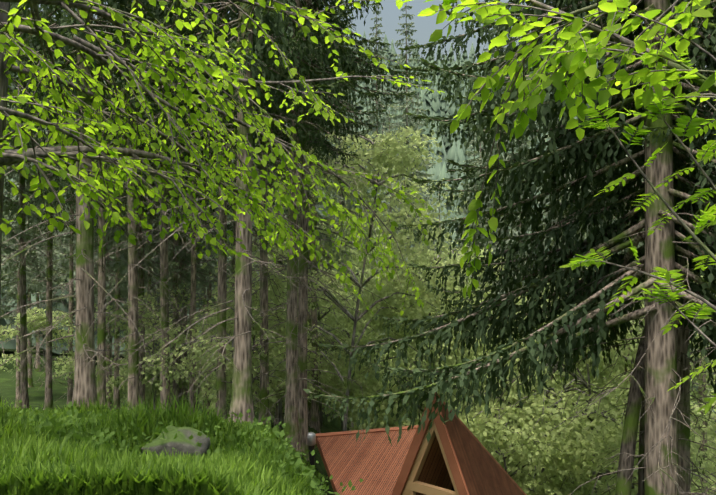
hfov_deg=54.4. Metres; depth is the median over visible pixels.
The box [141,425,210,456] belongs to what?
rock
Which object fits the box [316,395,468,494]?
stained cabin wood
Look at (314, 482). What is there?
shrubs
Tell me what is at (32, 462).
grass
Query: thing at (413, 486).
pine cabin frame
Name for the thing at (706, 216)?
rowan leaves
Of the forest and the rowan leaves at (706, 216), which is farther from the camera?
the forest
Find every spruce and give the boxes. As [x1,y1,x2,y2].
[0,0,715,488]
[3,0,715,494]
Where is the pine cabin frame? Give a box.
[402,419,458,494]
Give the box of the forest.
[0,23,715,411]
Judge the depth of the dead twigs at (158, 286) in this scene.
26.02 m
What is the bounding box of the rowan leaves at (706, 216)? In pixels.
[560,40,715,413]
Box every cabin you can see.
[309,430,454,494]
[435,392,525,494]
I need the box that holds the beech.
[0,0,715,315]
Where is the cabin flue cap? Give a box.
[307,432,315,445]
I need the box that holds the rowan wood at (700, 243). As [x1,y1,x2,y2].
[575,56,715,396]
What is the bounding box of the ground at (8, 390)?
[0,98,603,494]
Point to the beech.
(571, 62)
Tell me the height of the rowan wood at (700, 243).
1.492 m
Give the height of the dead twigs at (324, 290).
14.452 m
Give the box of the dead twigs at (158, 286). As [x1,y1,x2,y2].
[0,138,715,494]
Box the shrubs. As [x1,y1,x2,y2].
[0,400,362,494]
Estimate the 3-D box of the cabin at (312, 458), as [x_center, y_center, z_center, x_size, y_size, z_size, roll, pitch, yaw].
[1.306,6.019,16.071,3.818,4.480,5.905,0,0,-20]
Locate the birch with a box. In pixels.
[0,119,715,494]
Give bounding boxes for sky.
[29,0,705,66]
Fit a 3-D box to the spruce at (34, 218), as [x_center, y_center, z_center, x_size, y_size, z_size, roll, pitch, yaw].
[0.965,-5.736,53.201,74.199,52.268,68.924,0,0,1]
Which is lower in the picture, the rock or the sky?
the rock
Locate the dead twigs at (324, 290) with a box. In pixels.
[0,0,715,494]
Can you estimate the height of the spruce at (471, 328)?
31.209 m
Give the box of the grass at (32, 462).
[0,390,324,494]

